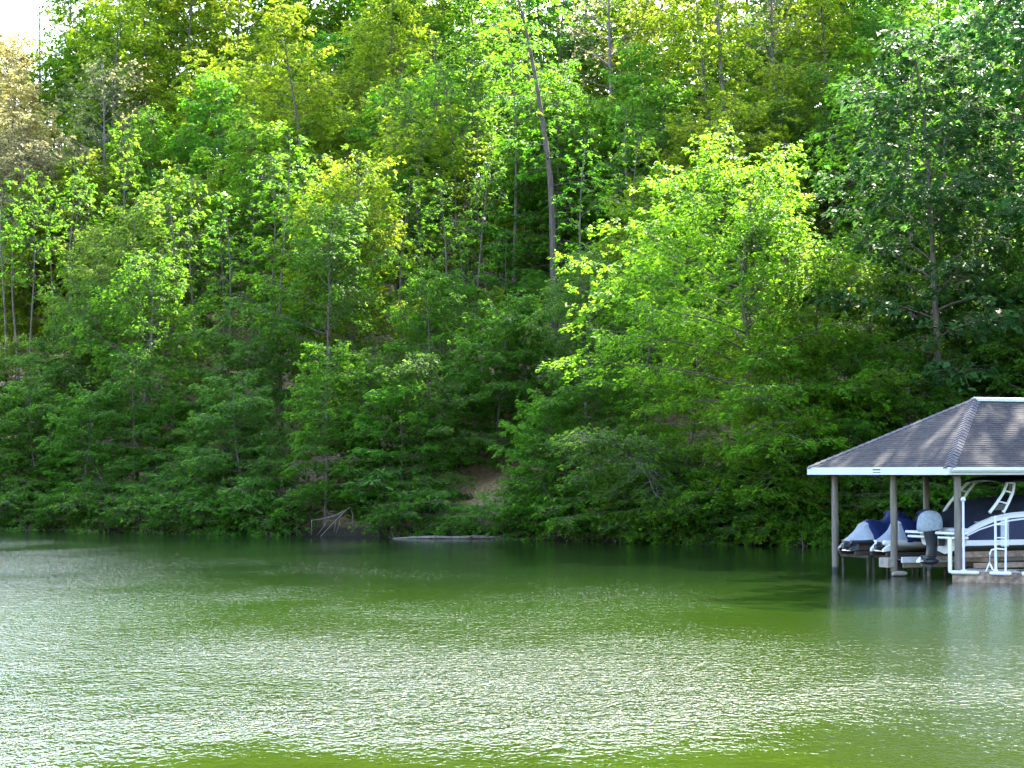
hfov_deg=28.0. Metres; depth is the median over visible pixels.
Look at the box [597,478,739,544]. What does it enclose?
shrub
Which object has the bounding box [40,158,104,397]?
tree
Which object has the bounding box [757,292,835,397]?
sapling
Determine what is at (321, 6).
tree
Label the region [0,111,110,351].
tree
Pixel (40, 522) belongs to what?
shrub
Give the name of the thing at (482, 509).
shrub
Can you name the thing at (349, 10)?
tree
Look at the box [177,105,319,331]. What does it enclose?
tree
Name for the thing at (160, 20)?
tree
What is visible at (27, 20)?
sky
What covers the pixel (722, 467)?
shrub
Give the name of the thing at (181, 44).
tree
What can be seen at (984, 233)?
oak tree
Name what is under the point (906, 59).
tree
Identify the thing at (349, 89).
tree
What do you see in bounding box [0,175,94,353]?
tree
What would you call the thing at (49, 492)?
shrub
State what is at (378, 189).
oak tree
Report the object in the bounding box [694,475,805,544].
shrub
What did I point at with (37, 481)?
shrub
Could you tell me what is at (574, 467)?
shrub
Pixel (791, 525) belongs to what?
shrub
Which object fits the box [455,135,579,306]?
tree
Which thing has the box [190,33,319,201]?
tree
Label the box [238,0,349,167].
tree
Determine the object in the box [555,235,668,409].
tree
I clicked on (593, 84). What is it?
tree
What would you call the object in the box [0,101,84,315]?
tree
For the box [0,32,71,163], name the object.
tree
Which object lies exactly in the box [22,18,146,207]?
tree
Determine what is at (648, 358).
oak tree
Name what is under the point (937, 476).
shrub
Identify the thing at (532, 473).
shrub
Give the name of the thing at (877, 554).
jet ski lift
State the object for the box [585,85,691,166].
tree
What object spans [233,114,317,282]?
tree
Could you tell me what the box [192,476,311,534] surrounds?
shrub
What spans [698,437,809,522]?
shrub
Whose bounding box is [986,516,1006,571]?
ladder rail
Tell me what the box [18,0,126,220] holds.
tree
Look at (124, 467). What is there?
shrub
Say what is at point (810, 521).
shrub
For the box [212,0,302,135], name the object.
tree
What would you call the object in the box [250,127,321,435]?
tree
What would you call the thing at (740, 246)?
sapling
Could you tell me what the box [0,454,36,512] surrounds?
shrub
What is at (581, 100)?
oak tree
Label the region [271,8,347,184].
tree
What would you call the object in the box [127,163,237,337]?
tree
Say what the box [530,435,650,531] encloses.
shrub
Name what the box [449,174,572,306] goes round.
tree
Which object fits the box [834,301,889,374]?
sapling
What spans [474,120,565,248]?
tree
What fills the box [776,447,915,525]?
shrub
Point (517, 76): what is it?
tree
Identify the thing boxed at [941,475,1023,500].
shrub
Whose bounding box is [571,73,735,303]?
tree
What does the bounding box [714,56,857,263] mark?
oak tree
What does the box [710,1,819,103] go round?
tree
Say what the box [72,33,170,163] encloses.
tree
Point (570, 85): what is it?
oak tree
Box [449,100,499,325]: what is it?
tree
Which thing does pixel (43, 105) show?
tree
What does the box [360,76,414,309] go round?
tree
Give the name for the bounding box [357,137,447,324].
tree
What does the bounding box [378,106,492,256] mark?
oak tree
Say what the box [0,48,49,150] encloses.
tree
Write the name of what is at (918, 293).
sapling
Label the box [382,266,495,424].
oak tree
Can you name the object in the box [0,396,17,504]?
tree
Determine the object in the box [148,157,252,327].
tree
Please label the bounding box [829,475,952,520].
shrub
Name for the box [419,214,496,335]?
sapling
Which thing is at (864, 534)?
jet ski
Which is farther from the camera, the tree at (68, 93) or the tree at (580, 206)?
the tree at (68, 93)
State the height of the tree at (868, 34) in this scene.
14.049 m
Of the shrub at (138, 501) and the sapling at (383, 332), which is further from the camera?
the sapling at (383, 332)
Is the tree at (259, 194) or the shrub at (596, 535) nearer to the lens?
the shrub at (596, 535)
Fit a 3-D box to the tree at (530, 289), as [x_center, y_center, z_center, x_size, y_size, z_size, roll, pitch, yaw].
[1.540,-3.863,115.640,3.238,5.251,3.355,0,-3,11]
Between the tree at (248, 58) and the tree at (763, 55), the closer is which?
the tree at (763, 55)
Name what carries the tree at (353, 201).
on the ground
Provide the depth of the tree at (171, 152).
141.82 m
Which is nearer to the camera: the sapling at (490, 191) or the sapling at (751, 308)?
the sapling at (751, 308)
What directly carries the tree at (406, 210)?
on the ground
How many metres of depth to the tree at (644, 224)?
108.38 m
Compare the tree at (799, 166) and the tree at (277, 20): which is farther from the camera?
the tree at (277, 20)
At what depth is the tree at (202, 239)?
118.02 m
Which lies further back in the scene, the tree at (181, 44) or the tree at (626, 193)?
the tree at (181, 44)
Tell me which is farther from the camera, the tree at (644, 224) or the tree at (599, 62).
the tree at (599, 62)
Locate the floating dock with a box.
[948,537,1023,583]
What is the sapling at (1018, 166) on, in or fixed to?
on the ground
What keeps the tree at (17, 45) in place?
on the ground
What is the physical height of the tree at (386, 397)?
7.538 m
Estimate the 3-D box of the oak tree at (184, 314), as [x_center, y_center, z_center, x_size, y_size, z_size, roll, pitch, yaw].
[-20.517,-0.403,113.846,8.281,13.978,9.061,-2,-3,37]
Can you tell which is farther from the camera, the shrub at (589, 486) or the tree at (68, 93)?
the tree at (68, 93)
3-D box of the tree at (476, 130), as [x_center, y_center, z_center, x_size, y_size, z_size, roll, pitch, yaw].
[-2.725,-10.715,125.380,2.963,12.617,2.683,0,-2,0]
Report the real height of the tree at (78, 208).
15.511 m
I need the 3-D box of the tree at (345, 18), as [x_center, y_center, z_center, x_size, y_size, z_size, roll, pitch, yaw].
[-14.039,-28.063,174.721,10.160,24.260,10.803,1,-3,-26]
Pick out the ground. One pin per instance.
(484, 478)
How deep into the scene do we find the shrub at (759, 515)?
87.73 m
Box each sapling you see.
[0,267,37,349]
[149,279,222,362]
[167,337,237,425]
[226,318,283,425]
[244,261,300,362]
[258,226,303,331]
[259,420,317,497]
[278,266,332,338]
[353,301,419,390]
[391,255,458,347]
[401,204,448,262]
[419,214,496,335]
[435,156,486,247]
[436,218,492,300]
[469,227,542,318]
[473,186,531,282]
[474,155,522,244]
[490,215,577,303]
[510,186,595,318]
[604,386,668,443]
[682,284,748,382]
[689,255,760,358]
[710,194,786,307]
[751,188,838,295]
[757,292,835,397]
[793,247,857,338]
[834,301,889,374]
[899,245,955,364]
[957,187,1022,286]
[1005,143,1023,210]
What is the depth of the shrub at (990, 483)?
84.74 m
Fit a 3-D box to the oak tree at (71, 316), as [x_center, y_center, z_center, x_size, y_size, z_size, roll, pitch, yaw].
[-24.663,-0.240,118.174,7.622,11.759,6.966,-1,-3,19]
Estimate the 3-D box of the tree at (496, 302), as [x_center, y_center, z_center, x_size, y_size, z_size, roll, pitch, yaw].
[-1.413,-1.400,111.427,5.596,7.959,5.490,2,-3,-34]
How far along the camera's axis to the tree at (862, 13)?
138.54 m
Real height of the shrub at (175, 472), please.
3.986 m
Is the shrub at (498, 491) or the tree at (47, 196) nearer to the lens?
the shrub at (498, 491)
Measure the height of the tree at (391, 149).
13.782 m
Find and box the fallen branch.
[311,492,373,536]
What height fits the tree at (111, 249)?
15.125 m
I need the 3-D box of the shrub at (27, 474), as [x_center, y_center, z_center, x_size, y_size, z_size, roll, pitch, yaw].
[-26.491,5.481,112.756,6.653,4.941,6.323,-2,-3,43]
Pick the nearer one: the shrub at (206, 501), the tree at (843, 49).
the shrub at (206, 501)
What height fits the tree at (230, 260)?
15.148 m
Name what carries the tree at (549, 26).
on the ground
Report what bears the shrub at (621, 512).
on the ground
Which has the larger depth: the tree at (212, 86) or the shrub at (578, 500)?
the tree at (212, 86)
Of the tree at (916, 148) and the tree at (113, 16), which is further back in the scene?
the tree at (113, 16)
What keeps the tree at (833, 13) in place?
on the ground
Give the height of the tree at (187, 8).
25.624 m
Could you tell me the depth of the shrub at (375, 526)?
98.03 m
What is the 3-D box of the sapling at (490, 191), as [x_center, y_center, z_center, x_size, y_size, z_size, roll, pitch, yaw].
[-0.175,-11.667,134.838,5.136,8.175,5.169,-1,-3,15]
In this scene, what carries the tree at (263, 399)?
on the ground
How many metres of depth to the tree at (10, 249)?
127.92 m
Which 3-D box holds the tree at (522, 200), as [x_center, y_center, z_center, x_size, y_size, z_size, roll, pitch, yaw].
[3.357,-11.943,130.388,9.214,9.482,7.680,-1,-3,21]
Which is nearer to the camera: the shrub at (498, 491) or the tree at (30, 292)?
the shrub at (498, 491)
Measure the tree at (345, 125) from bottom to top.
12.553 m
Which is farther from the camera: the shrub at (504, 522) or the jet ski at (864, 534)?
the shrub at (504, 522)
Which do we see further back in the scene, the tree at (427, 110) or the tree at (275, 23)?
the tree at (275, 23)
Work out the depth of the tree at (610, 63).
132.39 m
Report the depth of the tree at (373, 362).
103.21 m
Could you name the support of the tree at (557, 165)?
on the ground
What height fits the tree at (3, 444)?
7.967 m
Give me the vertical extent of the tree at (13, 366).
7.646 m
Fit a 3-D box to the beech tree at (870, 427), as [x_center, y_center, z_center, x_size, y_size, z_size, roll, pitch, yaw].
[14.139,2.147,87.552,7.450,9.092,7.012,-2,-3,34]
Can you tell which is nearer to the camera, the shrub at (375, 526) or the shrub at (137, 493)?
the shrub at (375, 526)
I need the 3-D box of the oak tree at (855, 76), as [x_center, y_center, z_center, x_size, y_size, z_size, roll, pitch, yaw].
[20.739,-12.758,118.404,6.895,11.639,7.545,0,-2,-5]
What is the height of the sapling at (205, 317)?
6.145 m
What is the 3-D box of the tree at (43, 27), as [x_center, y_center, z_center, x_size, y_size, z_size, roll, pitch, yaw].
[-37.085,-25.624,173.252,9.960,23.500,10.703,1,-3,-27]
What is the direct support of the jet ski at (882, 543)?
on the jet ski lift at (877, 554)
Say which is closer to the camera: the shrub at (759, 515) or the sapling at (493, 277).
the shrub at (759, 515)
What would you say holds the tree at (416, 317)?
on the ground
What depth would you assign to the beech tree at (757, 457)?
87.23 m
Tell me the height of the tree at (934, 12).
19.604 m
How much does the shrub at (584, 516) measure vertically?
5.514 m
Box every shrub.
[0,439,93,521]
[0,447,56,508]
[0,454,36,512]
[0,476,78,531]
[0,487,33,530]
[9,465,80,523]
[14,486,117,531]
[28,465,114,523]
[34,461,136,531]
[44,479,151,533]
[67,447,177,525]
[82,483,195,533]
[101,467,189,528]
[115,448,232,524]
[119,476,250,534]
[134,452,247,526]
[156,467,274,534]
[156,483,267,535]
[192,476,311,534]
[196,482,318,536]
[209,461,332,536]
[314,450,460,535]
[330,474,426,528]
[347,491,442,537]
[366,475,489,536]
[422,506,491,538]
[435,492,541,539]
[473,510,545,539]
[476,458,598,540]
[485,471,547,524]
[496,473,599,539]
[498,459,581,520]
[514,461,630,539]
[525,452,622,521]
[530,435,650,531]
[538,441,688,543]
[541,473,623,535]
[555,435,677,514]
[566,507,638,541]
[580,453,703,535]
[580,462,687,540]
[591,491,677,542]
[597,458,707,535]
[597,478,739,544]
[609,443,731,539]
[614,477,742,544]
[631,459,748,544]
[638,450,771,542]
[643,446,733,533]
[662,449,770,529]
[663,473,792,544]
[673,457,792,539]
[689,458,781,519]
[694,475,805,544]
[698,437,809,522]
[704,448,856,538]
[706,461,806,534]
[722,450,849,545]
[724,453,825,538]
[740,473,856,546]
[763,473,861,537]
[767,497,850,545]
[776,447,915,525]
[809,479,918,535]
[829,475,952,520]
[844,475,969,537]
[883,475,997,518]
[887,475,988,509]
[933,475,1023,497]
[934,475,1023,500]
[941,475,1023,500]
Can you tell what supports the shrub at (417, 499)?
on the ground
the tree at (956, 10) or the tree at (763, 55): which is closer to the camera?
the tree at (956, 10)
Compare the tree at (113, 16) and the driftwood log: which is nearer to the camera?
the driftwood log
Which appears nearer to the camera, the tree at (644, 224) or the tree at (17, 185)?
the tree at (644, 224)
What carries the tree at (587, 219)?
on the ground
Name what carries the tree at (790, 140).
on the ground
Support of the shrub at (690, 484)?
on the ground
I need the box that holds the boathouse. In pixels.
[807,397,1023,575]
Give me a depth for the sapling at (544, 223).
119.70 m
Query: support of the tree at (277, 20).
on the ground
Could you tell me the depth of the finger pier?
61.45 m
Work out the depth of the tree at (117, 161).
138.24 m
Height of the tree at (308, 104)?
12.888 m
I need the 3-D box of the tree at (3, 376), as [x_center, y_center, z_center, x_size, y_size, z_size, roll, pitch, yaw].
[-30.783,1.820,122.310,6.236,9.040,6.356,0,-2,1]
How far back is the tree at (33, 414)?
111.88 m
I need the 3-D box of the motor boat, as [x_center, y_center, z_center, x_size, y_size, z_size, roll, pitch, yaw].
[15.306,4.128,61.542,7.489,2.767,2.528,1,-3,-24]
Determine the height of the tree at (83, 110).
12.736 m
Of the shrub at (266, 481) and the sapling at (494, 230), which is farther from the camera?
the sapling at (494, 230)
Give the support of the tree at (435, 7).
on the ground
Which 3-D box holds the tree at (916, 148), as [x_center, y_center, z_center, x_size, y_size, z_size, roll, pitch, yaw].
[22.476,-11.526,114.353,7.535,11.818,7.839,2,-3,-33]
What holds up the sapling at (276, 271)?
on the ground
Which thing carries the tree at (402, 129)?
on the ground
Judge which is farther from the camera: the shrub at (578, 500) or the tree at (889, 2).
the tree at (889, 2)
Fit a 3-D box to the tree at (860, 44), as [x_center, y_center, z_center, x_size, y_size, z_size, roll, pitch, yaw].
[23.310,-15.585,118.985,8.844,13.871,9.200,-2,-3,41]
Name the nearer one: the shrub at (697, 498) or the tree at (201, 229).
the shrub at (697, 498)
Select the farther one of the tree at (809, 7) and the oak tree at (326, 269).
the tree at (809, 7)
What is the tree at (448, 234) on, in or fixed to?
on the ground
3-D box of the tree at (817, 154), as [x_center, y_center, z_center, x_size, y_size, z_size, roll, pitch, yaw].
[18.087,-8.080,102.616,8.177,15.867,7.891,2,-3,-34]
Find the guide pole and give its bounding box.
[960,497,966,570]
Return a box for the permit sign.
[873,469,880,473]
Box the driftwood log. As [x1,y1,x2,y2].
[394,534,510,538]
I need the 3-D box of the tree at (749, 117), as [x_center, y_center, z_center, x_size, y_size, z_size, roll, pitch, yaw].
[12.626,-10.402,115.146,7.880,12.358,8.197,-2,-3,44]
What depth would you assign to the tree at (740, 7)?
120.76 m
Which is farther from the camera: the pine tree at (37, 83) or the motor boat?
the pine tree at (37, 83)
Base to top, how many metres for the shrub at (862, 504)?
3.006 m
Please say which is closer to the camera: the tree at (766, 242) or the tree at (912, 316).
the tree at (912, 316)
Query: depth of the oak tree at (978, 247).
90.53 m
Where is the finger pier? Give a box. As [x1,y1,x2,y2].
[879,556,1023,575]
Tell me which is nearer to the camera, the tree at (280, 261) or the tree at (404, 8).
the tree at (280, 261)
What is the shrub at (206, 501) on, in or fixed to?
on the ground
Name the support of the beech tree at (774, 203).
on the ground
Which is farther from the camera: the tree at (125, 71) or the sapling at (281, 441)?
the tree at (125, 71)
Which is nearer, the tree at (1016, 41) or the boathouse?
the boathouse
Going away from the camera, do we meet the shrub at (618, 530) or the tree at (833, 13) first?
the shrub at (618, 530)
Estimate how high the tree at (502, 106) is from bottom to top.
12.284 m
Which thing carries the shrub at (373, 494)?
on the ground
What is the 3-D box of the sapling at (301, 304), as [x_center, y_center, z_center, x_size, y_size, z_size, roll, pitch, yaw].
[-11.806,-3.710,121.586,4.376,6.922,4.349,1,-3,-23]
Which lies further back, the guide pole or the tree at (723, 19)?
the tree at (723, 19)
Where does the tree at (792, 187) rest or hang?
on the ground
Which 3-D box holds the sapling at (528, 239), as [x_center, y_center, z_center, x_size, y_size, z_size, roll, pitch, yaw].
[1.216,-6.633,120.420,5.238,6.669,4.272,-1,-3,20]
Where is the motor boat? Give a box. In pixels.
[905,476,1023,569]
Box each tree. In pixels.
[0,0,85,121]
[0,32,29,146]
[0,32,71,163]
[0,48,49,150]
[0,63,74,334]
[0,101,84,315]
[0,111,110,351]
[0,142,47,298]
[0,154,75,297]
[0,167,43,379]
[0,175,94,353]
[0,181,27,417]
[0,204,122,347]
[0,218,73,329]
[0,281,41,367]
[0,325,121,479]
[0,333,55,448]
[0,344,39,460]
[0,377,83,510]
[0,382,81,524]
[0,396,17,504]
[1,25,42,117]
[6,185,61,387]
[10,0,92,104]
[11,277,145,475]
[13,146,141,331]
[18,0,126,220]
[20,46,49,126]
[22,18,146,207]
[23,51,102,170]
[25,171,73,356]
[29,382,142,519]
[30,223,170,427]
[31,56,102,191]
[35,0,152,157]
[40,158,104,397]
[44,176,104,381]
[45,146,150,281]
[48,85,150,216]
[48,186,218,440]
[50,52,158,283]
[56,0,232,154]
[58,0,188,266]
[59,250,231,496]
[61,3,199,89]
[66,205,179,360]
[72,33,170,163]
[77,349,189,507]
[92,249,200,365]
[93,133,192,254]
[96,114,149,287]
[96,142,153,368]
[104,103,207,263]
[104,392,215,509]
[110,47,195,208]
[115,0,257,201]
[121,0,219,133]
[127,68,222,196]
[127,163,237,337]
[127,198,214,356]
[135,295,318,489]
[138,0,259,131]
[139,175,209,440]
[140,0,263,85]
[140,113,227,260]
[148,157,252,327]
[155,173,215,431]
[155,395,284,524]
[159,0,308,214]
[160,49,277,208]
[163,68,279,288]
[171,372,293,534]
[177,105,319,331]
[179,0,340,148]
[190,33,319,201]
[195,192,257,452]
[201,209,241,376]
[211,146,280,250]
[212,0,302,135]
[214,185,384,437]
[231,170,366,310]
[233,52,323,175]
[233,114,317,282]
[234,0,349,281]
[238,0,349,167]
[240,0,328,92]
[241,197,407,457]
[245,70,351,193]
[245,151,308,429]
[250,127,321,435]
[250,339,400,534]
[255,151,429,418]
[265,81,369,219]
[270,0,374,79]
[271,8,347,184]
[275,29,376,190]
[283,346,442,516]
[284,196,397,338]
[285,0,360,174]
[292,82,408,238]
[293,153,357,426]
[298,57,408,212]
[315,0,443,231]
[320,0,362,60]
[324,144,395,429]
[327,0,484,75]
[328,377,476,516]
[332,2,401,122]
[335,0,534,110]
[338,0,469,119]
[339,4,443,197]
[339,8,467,171]
[341,0,435,59]
[341,351,503,506]
[344,103,491,323]
[346,73,480,263]
[350,271,516,476]
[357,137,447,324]
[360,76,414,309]
[366,121,474,240]
[370,59,423,291]
[373,179,431,353]
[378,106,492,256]
[381,54,502,249]
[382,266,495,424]
[390,89,440,324]
[390,263,441,367]
[395,12,488,213]
[403,28,471,308]
[409,0,534,138]
[411,177,476,420]
[413,0,519,282]
[424,67,482,317]
[432,299,565,472]
[435,286,541,417]
[436,51,499,306]
[437,12,527,190]
[446,107,490,303]
[448,78,530,248]
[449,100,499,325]
[449,160,510,423]
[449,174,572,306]
[451,0,628,154]
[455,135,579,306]
[460,24,569,176]
[462,289,596,454]
[467,0,557,325]
[473,294,563,433]
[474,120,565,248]
[475,62,578,234]
[476,0,595,130]
[480,0,593,358]
[487,388,594,530]
[490,60,617,248]
[491,0,622,165]
[491,17,564,295]
[496,88,616,299]
[496,113,630,276]
[502,0,666,172]
[512,268,559,344]
[513,134,593,253]
[515,354,649,528]
[517,248,646,434]
[529,90,646,250]
[535,119,909,546]
[538,248,636,415]
[539,423,695,532]
[546,160,641,285]
[547,22,624,168]
[550,128,615,412]
[553,0,658,143]
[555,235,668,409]
[556,0,686,128]
[562,239,728,452]
[567,94,672,239]
[568,161,670,298]
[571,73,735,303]
[578,0,665,98]
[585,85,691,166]
[590,0,688,132]
[591,38,694,236]
[592,165,763,399]
[593,134,731,290]
[594,97,650,221]
[598,127,664,420]
[600,188,733,350]
[605,0,751,162]
[612,301,771,493]
[620,2,735,148]
[620,194,661,340]
[624,101,771,308]
[632,163,726,366]
[641,0,766,167]
[653,86,752,198]
[667,4,810,158]
[669,0,767,271]
[671,0,774,121]
[672,86,822,294]
[677,0,815,113]
[689,323,875,546]
[693,212,814,346]
[697,242,948,544]
[698,0,837,151]
[699,0,840,140]
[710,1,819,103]
[711,80,788,247]
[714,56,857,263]
[721,156,822,286]
[732,2,828,129]
[741,105,835,222]
[747,0,868,73]
[748,0,862,153]
[751,0,882,211]
[756,250,945,500]
[762,54,900,275]
[764,0,996,58]
[765,328,922,538]
[770,175,807,328]
[788,64,962,364]
[789,145,866,261]
[796,0,906,94]
[797,105,883,245]
[799,0,898,166]
[800,16,1023,487]
[805,1,878,132]
[808,55,913,259]
[827,348,972,520]
[828,0,966,199]
[830,77,893,278]
[831,169,947,370]
[841,0,1002,216]
[842,177,1022,416]
[844,75,977,274]
[853,0,987,126]
[864,13,950,400]
[880,178,1023,417]
[889,348,1018,513]
[892,0,982,335]
[893,0,1021,20]
[903,15,1023,243]
[921,0,1023,309]
[924,225,1023,399]
[926,61,1004,337]
[927,0,1020,198]
[939,0,1023,231]
[941,1,1013,317]
[942,260,1023,475]
[946,336,1023,496]
[950,4,1023,302]
[959,0,1023,185]
[960,134,1023,367]
[964,305,1023,496]
[976,29,1023,179]
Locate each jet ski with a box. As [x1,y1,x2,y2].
[838,510,913,550]
[870,509,934,551]
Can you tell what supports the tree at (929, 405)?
on the ground
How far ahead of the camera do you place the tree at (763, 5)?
137.41 m
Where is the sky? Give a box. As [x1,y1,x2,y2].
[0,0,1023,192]
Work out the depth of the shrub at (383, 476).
99.07 m
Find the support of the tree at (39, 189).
on the ground
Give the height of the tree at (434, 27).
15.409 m
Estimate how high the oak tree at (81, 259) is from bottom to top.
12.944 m
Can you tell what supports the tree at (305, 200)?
on the ground
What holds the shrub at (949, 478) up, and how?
on the ground
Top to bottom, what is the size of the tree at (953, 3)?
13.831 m
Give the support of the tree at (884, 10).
on the ground
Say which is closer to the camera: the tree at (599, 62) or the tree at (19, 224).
the tree at (19, 224)
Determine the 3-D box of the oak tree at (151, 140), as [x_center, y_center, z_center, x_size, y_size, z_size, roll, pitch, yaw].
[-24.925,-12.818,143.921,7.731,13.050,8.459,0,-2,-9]
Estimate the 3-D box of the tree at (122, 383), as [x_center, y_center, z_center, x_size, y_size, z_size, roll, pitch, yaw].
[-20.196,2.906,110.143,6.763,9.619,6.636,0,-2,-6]
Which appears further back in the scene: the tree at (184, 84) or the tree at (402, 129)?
the tree at (184, 84)
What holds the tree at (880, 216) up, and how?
on the ground
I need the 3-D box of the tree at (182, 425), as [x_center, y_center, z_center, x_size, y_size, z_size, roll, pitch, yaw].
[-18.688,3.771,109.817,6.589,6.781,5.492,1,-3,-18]
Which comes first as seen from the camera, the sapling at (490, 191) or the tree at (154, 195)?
the sapling at (490, 191)
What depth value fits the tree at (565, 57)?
147.12 m
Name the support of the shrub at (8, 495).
on the ground
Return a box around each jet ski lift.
[839,550,915,573]
[870,551,946,574]
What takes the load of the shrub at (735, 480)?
on the ground
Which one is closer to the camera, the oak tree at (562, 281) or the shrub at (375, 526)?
the shrub at (375, 526)
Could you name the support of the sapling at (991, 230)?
on the ground
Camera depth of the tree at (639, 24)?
129.65 m
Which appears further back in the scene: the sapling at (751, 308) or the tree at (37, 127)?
the tree at (37, 127)
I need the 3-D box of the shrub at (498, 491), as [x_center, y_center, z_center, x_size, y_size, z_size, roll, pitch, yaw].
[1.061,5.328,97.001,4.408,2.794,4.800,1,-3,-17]
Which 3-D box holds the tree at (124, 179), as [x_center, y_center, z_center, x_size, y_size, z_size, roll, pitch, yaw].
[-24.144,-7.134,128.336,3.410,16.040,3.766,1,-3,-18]
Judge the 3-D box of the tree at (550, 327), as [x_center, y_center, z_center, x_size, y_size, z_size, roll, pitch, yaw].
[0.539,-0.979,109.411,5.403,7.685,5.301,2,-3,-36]
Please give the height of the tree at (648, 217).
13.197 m
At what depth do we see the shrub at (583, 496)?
93.06 m
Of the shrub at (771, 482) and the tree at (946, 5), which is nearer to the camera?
the shrub at (771, 482)
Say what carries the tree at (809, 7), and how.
on the ground
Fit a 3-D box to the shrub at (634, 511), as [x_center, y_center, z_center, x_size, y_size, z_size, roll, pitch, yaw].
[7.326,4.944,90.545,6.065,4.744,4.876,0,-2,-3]
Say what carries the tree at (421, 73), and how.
on the ground
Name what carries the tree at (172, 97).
on the ground
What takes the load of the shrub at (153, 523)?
on the ground
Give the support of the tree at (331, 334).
on the ground
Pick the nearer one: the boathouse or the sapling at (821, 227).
the boathouse
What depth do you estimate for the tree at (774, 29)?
127.49 m
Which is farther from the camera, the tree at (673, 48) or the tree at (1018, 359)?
the tree at (673, 48)
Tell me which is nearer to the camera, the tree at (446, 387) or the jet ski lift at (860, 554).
the jet ski lift at (860, 554)
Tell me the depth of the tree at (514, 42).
146.93 m
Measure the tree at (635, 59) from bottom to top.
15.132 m
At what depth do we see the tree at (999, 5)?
93.73 m
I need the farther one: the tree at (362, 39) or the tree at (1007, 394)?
the tree at (362, 39)
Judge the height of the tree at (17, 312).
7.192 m
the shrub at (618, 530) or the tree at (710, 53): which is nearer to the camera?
the shrub at (618, 530)
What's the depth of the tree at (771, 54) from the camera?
125.49 m
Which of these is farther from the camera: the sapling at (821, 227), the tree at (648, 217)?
the sapling at (821, 227)
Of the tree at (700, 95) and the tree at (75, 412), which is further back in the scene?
the tree at (700, 95)
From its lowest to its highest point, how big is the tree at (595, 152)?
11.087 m
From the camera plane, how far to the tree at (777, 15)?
143.10 m
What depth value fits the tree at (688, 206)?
108.22 m
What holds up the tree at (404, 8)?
on the ground
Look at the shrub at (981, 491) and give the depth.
83.89 m
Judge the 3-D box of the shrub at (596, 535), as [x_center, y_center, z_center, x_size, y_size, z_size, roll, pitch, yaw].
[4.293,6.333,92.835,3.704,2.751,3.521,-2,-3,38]
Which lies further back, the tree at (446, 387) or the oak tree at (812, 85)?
the oak tree at (812, 85)
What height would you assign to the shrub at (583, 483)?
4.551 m
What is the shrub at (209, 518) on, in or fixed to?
on the ground
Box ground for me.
[0,92,1023,544]
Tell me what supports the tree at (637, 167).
on the ground
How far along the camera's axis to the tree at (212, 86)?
139.94 m
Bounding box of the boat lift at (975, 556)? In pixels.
[927,550,1023,575]
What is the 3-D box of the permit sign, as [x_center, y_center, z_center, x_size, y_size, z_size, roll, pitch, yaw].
[10.856,2.592,61.120,0.020,0.150,0.420,1,-3,-24]
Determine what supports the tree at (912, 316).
on the ground
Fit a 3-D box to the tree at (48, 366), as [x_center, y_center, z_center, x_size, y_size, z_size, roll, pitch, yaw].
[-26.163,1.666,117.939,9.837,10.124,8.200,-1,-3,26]
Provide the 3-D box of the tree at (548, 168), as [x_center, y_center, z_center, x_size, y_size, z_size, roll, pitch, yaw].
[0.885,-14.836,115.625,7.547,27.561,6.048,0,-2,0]
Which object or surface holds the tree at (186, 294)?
on the ground
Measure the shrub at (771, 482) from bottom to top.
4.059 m
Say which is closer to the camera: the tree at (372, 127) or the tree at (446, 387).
the tree at (446, 387)
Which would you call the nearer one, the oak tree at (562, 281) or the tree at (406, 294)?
the oak tree at (562, 281)
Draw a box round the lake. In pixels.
[0,530,1023,767]
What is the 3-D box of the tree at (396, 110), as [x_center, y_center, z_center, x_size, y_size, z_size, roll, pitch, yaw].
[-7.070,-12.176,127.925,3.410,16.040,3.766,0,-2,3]
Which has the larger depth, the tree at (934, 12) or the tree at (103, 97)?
the tree at (103, 97)
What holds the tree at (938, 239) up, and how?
on the ground
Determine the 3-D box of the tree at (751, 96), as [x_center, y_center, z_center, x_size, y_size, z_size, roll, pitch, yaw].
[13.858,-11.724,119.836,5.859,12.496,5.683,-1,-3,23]
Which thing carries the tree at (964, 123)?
on the ground
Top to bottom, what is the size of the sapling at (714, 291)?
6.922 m
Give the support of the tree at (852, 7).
on the ground
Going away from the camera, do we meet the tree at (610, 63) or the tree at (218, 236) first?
the tree at (218, 236)
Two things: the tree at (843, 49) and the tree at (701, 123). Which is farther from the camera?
the tree at (843, 49)
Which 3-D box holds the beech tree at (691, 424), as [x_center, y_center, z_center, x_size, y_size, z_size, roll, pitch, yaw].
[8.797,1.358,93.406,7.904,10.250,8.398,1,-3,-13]
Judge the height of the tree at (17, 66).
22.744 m
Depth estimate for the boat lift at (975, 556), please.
59.91 m
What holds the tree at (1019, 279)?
on the ground
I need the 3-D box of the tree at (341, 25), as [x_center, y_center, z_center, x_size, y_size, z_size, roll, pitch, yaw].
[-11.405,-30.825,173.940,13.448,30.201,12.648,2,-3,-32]
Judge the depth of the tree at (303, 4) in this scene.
172.49 m
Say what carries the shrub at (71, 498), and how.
on the ground
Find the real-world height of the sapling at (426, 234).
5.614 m
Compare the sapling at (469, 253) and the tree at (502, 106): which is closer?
the sapling at (469, 253)
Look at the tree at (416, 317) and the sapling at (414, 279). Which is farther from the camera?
the sapling at (414, 279)
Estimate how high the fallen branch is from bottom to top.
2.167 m
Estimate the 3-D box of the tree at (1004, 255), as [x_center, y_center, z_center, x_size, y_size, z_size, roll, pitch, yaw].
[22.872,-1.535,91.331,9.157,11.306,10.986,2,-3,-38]
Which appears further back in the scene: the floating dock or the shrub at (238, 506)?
the shrub at (238, 506)
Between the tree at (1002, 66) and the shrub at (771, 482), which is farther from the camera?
the tree at (1002, 66)

